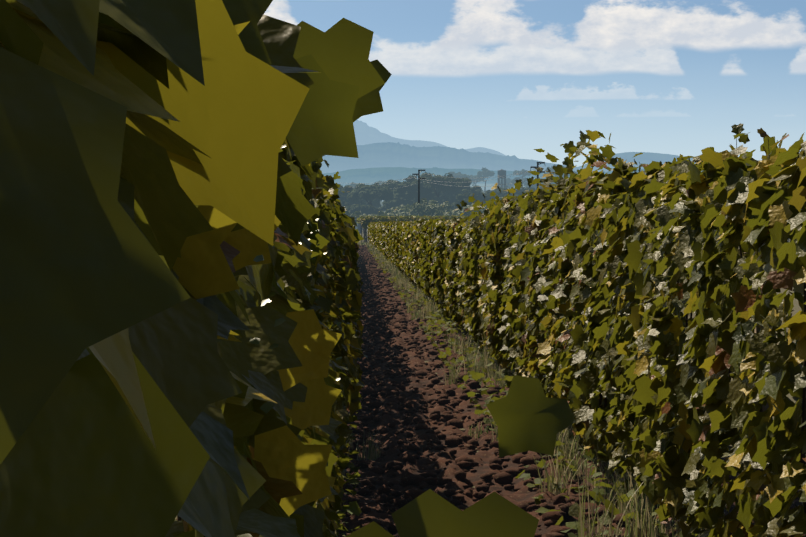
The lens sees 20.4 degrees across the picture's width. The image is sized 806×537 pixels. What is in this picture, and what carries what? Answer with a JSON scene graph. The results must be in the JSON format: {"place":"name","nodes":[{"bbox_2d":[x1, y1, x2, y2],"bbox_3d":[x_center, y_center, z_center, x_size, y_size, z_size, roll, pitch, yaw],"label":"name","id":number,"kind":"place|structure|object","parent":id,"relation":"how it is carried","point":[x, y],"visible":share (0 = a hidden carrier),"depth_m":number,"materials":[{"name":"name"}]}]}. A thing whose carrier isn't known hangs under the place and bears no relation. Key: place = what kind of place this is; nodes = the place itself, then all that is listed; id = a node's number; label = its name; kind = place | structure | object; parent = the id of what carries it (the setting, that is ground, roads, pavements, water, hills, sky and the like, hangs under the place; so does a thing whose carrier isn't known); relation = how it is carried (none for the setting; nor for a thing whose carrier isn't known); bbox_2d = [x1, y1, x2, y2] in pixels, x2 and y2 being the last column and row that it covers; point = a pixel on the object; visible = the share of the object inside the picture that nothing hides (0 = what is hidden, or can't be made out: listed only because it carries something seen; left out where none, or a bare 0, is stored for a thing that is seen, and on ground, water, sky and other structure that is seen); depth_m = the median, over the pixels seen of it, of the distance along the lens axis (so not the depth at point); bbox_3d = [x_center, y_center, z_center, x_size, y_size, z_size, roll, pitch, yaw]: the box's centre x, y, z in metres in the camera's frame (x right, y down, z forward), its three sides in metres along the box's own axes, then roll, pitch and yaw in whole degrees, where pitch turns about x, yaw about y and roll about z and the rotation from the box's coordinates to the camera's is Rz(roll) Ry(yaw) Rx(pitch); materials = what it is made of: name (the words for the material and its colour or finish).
{"place":"outdoors","nodes":[
{"label":"outdoors","id":0,"kind":"place"},
{"bbox_2d":[224,14,575,536],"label":"vine leaves","id":1,"kind":"object","parent":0,"point":[346,84],"visible":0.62,"depth_m":2.35,"materials":[{"name":"green plant"}]},
{"bbox_2d":[418,170,419,203],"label":"utility pole","id":2,"kind":"object","parent":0,"point":[419,186],"visible":0.6,"depth_m":499.74,"materials":[{"name":"grey metal"}]},
{"bbox_2d":[353,120,505,155],"bbox_3d":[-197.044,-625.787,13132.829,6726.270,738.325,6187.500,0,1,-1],"label":"mountain","id":3,"kind":"structure","parent":0,"point":[365,133],"depth_m":14566.33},
{"bbox_2d":[343,184,524,200],"bbox_3d":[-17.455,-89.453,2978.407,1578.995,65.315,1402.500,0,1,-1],"label":"foothill","id":4,"kind":"structure","parent":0,"point":[489,186],"depth_m":3338.93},
{"bbox_2d":[337,172,548,230],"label":"grove trees","id":5,"kind":"object","parent":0,"point":[354,198],"materials":[{"name":"green plant"}]},
{"bbox_2d":[320,142,694,173],"bbox_3d":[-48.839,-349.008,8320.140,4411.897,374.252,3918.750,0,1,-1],"label":"mountain","id":6,"kind":"structure","parent":0,"point":[383,154],"depth_m":8987.11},
{"bbox_2d":[323,167,701,185],"bbox_3d":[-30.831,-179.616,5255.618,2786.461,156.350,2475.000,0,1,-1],"label":"hills","id":7,"kind":"structure","parent":0,"point":[369,176],"depth_m":5729.68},
{"bbox_2d":[264,0,805,166],"label":"sky","id":8,"kind":"structure","parent":0,"point":[507,77],"materials":[{"name":"blue"}]},
{"bbox_2d":[356,215,788,241],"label":"vineyard","id":9,"kind":"object","parent":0,"point":[367,220],"materials":[{"name":"green plant"}]},
{"bbox_2d":[344,164,801,209],"bbox_3d":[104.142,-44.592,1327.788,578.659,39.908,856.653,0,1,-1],"label":"hill trees","id":10,"kind":"object","parent":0,"point":[485,173],"materials":[{"name":"green plant"}]},
{"bbox_2d":[360,230,803,489],"bbox_3d":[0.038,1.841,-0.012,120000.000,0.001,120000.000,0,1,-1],"label":"ground","id":11,"kind":"structure","parent":0,"point":[796,308],"depth_m":47.10,"materials":[{"name":"brown soil"}]},
{"bbox_2d":[358,241,374,253],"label":"headland grass","id":12,"kind":"structure","parent":11,"relation":"on","point":[361,243],"depth_m":191.26,"materials":[{"name":"green plant"}]},
{"bbox_2d":[344,197,502,233],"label":"trees","id":13,"kind":"object","parent":11,"relation":"on","point":[432,208],"materials":[{"name":"green plant"}]},
{"bbox_2d":[176,244,805,536],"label":"soil lane","id":14,"kind":"structure","parent":11,"relation":"on","point":[525,493],"depth_m":18.20,"materials":[{"name":"brown soil"}]},
{"bbox_2d":[0,0,367,536],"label":"vine row","id":15,"kind":"object","parent":14,"relation":"on","point":[143,143],"depth_m":0.91,"materials":[{"name":"green plant"}]},
{"bbox_2d":[250,145,341,465],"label":"grape leaves","id":16,"kind":"object","parent":15,"relation":"on","point":[266,407],"visible":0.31,"depth_m":2.81,"materials":[{"name":"green plant"}]},
{"bbox_2d":[333,245,634,536],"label":"soil clods","id":17,"kind":"object","parent":14,"relation":"on","point":[505,477],"visible":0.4,"depth_m":19.07,"materials":[{"name":"brown soil"}]},
{"bbox_2d":[334,240,726,536],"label":"grass tufts","id":18,"kind":"object","parent":14,"relation":"on","point":[645,527],"visible":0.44,"depth_m":14.94,"materials":[{"name":"plant"}]},
{"bbox_2d":[367,123,805,536],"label":"vine row","id":19,"kind":"object","parent":14,"relation":"on","point":[658,231],"depth_m":10.68,"materials":[{"name":"green plant"}]},
{"bbox_2d":[558,128,777,199],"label":"vine shoots","id":20,"kind":"object","parent":19,"relation":"attached to","point":[736,147],"visible":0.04,"depth_m":11.43,"materials":[{"name":"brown plant"}]},
{"bbox_2d":[330,244,727,536],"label":"weeds","id":21,"kind":"object","parent":11,"relation":"on","point":[354,508],"visible":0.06,"depth_m":16.11,"materials":[{"name":"green plant"}]},
{"bbox_2d":[530,162,544,172],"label":"utility pole arms","id":22,"kind":"object","parent":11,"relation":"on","point":[536,167],"visible":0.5,"depth_m":438.46},
{"bbox_2d":[335,169,542,188],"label":"power line wires","id":23,"kind":"object","parent":22,"relation":"attached to","point":[437,181],"visible":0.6,"depth_m":488.58,"materials":[{"name":"grey metal"}]},
{"bbox_2d":[540,241,794,536],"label":"vine row posts","id":24,"kind":"object","parent":11,"relation":"on","point":[764,407],"depth_m":10.48,"materials":[{"name":"brown wood"}]},
{"bbox_3d":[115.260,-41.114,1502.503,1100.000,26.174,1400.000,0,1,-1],"label":"wooded hill","id":25,"kind":"structure","parent":0,"visible":0},
{"bbox_2d":[497,169,505,187],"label":"water tower","id":26,"kind":"structure","parent":25,"relation":"on","point":[501,173],"depth_m":1498.63,"materials":[{"name":"grey concrete"}]}
]}

